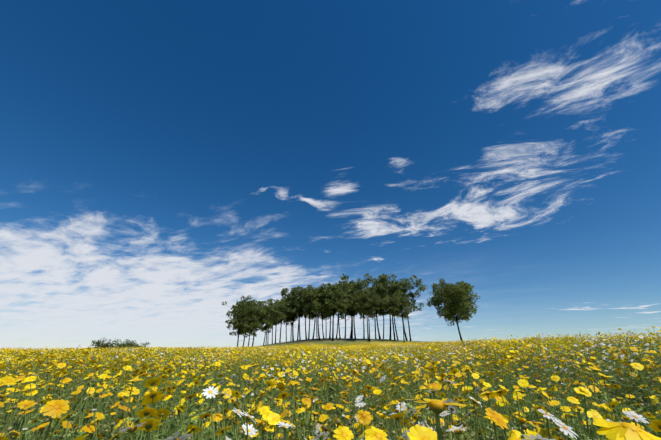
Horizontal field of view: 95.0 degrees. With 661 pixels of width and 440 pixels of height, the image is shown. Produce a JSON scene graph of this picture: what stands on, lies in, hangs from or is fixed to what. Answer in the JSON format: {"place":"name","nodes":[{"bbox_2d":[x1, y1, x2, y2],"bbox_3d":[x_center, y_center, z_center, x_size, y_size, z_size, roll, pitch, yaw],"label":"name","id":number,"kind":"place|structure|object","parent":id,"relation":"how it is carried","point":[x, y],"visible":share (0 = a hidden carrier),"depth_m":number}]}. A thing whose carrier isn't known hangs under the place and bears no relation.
{"place":"outdoors","nodes":[
{"label":"outdoors","id":0,"kind":"place"},
{"bbox_2d":[0,0,660,349],"label":"sky","id":1,"kind":"structure","parent":0,"point":[163,163]},
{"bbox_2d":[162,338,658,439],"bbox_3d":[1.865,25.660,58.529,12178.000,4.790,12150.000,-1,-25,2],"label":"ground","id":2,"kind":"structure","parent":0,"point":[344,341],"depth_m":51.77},
{"bbox_2d":[90,337,120,348],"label":"shrub","id":3,"kind":"object","parent":2,"relation":"on","point":[100,344],"visible":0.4,"depth_m":141.18},
{"bbox_2d":[117,339,140,348],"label":"shrub","id":4,"kind":"object","parent":2,"relation":"on","point":[120,345],"visible":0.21,"depth_m":153.57},
{"bbox_2d":[124,340,149,347],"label":"shrub","id":5,"kind":"object","parent":2,"relation":"on","point":[146,343],"visible":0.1,"depth_m":158.80},
{"bbox_2d":[221,297,258,346],"bbox_3d":[-15.372,17.498,51.459,5.808,8.571,6.874,-4,-25,9],"label":"tree","id":6,"kind":"object","parent":2,"relation":"on","point":[239,305],"visible":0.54,"depth_m":50.51},
{"bbox_2d":[234,295,264,346],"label":"tree","id":7,"kind":"object","parent":2,"relation":"on","point":[243,297],"visible":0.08,"depth_m":52.35},
{"bbox_2d":[235,303,270,346],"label":"tree","id":8,"kind":"object","parent":2,"relation":"on","point":[249,311],"visible":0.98,"depth_m":49.54},
{"bbox_2d":[244,295,271,345],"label":"tree","id":9,"kind":"object","parent":2,"relation":"on","point":[260,304],"visible":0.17,"depth_m":54.29},
{"bbox_2d":[261,326,271,344],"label":"pine tree","id":10,"kind":"object","parent":2,"relation":"on","point":[266,328],"visible":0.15,"depth_m":62.02},
{"bbox_2d":[257,304,281,345],"bbox_3d":[-10.970,18.089,52.870,4.239,7.452,4.488,20,-31,-36],"label":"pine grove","id":11,"kind":"object","parent":2,"relation":"on","point":[270,307],"visible":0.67,"depth_m":53.38},
{"bbox_2d":[261,301,286,343],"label":"pine tree","id":12,"kind":"object","parent":2,"relation":"on","point":[265,302],"visible":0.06,"depth_m":58.82},
{"bbox_2d":[267,310,281,344],"bbox_3d":[-11.929,20.105,57.749,4.510,7.053,4.949,-2,-25,5],"label":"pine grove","id":13,"kind":"object","parent":2,"relation":"on","point":[272,323],"visible":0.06,"depth_m":58.02},
{"bbox_2d":[265,297,294,343],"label":"pine tree","id":14,"kind":"object","parent":2,"relation":"on","point":[282,302],"visible":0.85,"depth_m":54.81},
{"bbox_2d":[274,301,289,342],"bbox_3d":[-9.756,20.108,60.221,5.044,8.707,4.085,22,-32,-39],"label":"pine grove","id":15,"kind":"object","parent":2,"relation":"on","point":[281,321],"visible":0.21,"depth_m":59.63},
{"bbox_2d":[282,305,295,341],"bbox_3d":[-8.786,20.845,61.156,5.620,8.181,4.729,-20,-31,37],"label":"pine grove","id":16,"kind":"object","parent":2,"relation":"on","point":[284,321],"visible":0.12,"depth_m":60.73},
{"bbox_2d":[280,298,298,340],"bbox_3d":[-7.838,20.435,61.569,5.152,9.057,5.454,-6,-25,14],"label":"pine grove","id":17,"kind":"object","parent":2,"relation":"on","point":[291,319],"visible":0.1,"depth_m":60.57},
{"bbox_2d":[279,288,306,340],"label":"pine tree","id":18,"kind":"object","parent":2,"relation":"on","point":[291,301],"visible":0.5,"depth_m":59.27},
{"bbox_2d":[281,287,306,339],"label":"pine tree","id":19,"kind":"object","parent":2,"relation":"on","point":[284,290],"visible":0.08,"depth_m":59.81},
{"bbox_2d":[280,290,307,339],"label":"pine tree","id":20,"kind":"object","parent":2,"relation":"on","point":[295,310],"visible":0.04,"depth_m":59.75},
{"bbox_2d":[293,287,313,339],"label":"pine tree","id":21,"kind":"object","parent":2,"relation":"on","point":[296,303],"visible":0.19,"depth_m":58.20},
{"bbox_2d":[296,286,317,338],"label":"pine tree","id":22,"kind":"object","parent":2,"relation":"on","point":[299,288],"visible":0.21,"depth_m":56.97},
{"bbox_2d":[300,291,321,339],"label":"pine tree","id":23,"kind":"object","parent":2,"relation":"on","point":[305,312],"visible":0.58,"depth_m":55.98},
{"bbox_2d":[310,313,320,338],"bbox_3d":[-3.242,20.086,62.249,6.036,10.024,5.702,-3,-25,6],"label":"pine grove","id":24,"kind":"object","parent":2,"relation":"on","point":[316,323],"visible":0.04,"depth_m":61.81},
{"bbox_2d":[307,283,328,340],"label":"pine tree","id":25,"kind":"object","parent":2,"relation":"on","point":[314,304],"visible":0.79,"depth_m":54.70},
{"bbox_2d":[311,289,330,337],"bbox_3d":[-1.147,17.560,56.459,5.433,8.497,5.963,17,-30,-33],"label":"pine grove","id":26,"kind":"object","parent":2,"relation":"on","point":[322,315],"visible":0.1,"depth_m":56.26},
{"bbox_2d":[319,312,329,337],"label":"pine tree","id":27,"kind":"object","parent":2,"relation":"on","point":[324,317],"visible":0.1,"depth_m":60.70},
{"bbox_2d":[309,283,343,338],"bbox_3d":[-0.842,17.143,56.357,7.050,9.614,7.512,7,-26,-16],"label":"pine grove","id":28,"kind":"object","parent":2,"relation":"on","point":[326,310],"visible":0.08,"depth_m":55.36},
{"bbox_2d":[13,377,648,439],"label":"flowers","id":29,"kind":"object","parent":2,"relation":"on","point":[363,417],"visible":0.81,"depth_m":0.79},
{"bbox_2d":[318,283,350,340],"bbox_3d":[0.625,16.238,54.216,5.927,10.230,4.800,4,-25,-8],"label":"tree","id":30,"kind":"object","parent":2,"relation":"on","point":[328,307],"visible":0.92,"depth_m":53.85},
{"bbox_2d":[320,285,353,339],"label":"tree","id":31,"kind":"object","parent":2,"relation":"on","point":[344,306],"visible":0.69,"depth_m":54.68},
{"bbox_2d":[332,293,353,337],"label":"tree","id":32,"kind":"object","parent":2,"relation":"on","point":[340,313],"visible":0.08,"depth_m":56.73},
{"bbox_2d":[339,292,356,337],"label":"tree","id":33,"kind":"object","parent":2,"relation":"on","point":[345,315],"visible":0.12,"depth_m":61.27},
{"bbox_2d":[334,273,366,337],"bbox_3d":[3.778,17.640,60.932,7.781,12.170,8.540,13,-28,-27],"label":"tree","id":34,"kind":"object","parent":2,"relation":"on","point":[345,277],"visible":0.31,"depth_m":59.66},
{"bbox_2d":[343,284,361,337],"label":"tree","id":35,"kind":"object","parent":2,"relation":"on","point":[348,311],"visible":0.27,"depth_m":59.94},
{"bbox_2d":[341,282,365,337],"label":"tree","id":36,"kind":"object","parent":2,"relation":"on","point":[352,289],"visible":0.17,"depth_m":60.55},
{"bbox_2d":[353,290,365,338],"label":"tree","id":37,"kind":"object","parent":2,"relation":"on","point":[361,316],"visible":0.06,"depth_m":59.41},
{"bbox_2d":[353,285,381,340],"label":"tree","id":38,"kind":"object","parent":2,"relation":"on","point":[357,297],"visible":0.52,"depth_m":53.79},
{"bbox_2d":[354,287,382,341],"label":"tree","id":39,"kind":"object","parent":2,"relation":"on","point":[369,294],"visible":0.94,"depth_m":52.99},
{"bbox_2d":[356,273,391,338],"bbox_3d":[8.789,16.192,56.695,7.318,11.445,8.031,4,-25,-10],"label":"tree","id":40,"kind":"object","parent":2,"relation":"on","point":[380,284],"visible":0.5,"depth_m":56.83},
{"bbox_2d":[362,286,386,338],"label":"tree","id":41,"kind":"object","parent":2,"relation":"on","point":[385,313],"visible":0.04,"depth_m":61.59},
{"bbox_2d":[370,305,385,338],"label":"tree","id":42,"kind":"object","parent":2,"relation":"on","point":[380,312],"visible":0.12,"depth_m":61.08},
{"bbox_2d":[384,284,398,339],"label":"tree","id":43,"kind":"object","parent":2,"relation":"on","point":[392,323],"visible":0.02,"depth_m":60.69},
{"bbox_2d":[378,286,408,339],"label":"tree","id":44,"kind":"object","parent":2,"relation":"on","point":[392,306],"visible":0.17,"depth_m":57.70},
{"bbox_2d":[371,273,417,339],"bbox_3d":[12.100,16.228,56.699,9.178,11.748,8.614,-4,-25,8],"label":"tree","id":45,"kind":"object","parent":2,"relation":"on","point":[385,302],"visible":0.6,"depth_m":56.36},
{"bbox_2d":[389,293,414,341],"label":"tree","id":46,"kind":"object","parent":2,"relation":"on","point":[398,299],"visible":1,"depth_m":52.76},
{"bbox_2d":[387,278,422,340],"bbox_3d":[14.139,17.084,57.953,7.388,11.337,6.094,2,-25,-5],"label":"tree","id":47,"kind":"object","parent":2,"relation":"on","point":[406,286],"visible":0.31,"depth_m":58.02},
{"bbox_2d":[387,285,425,340],"bbox_3d":[14.209,17.666,58.251,7.376,10.511,6.721,15,-29,-30],"label":"tree","id":48,"kind":"object","parent":2,"relation":"on","point":[410,294],"visible":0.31,"depth_m":58.49},
{"bbox_2d":[420,278,479,340],"bbox_3d":[22.029,16.307,53.985,8.837,10.767,9.204,15,-28,-29],"label":"tree","id":49,"kind":"object","parent":2,"relation":"on","point":[456,302],"visible":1,"depth_m":52.99}
]}

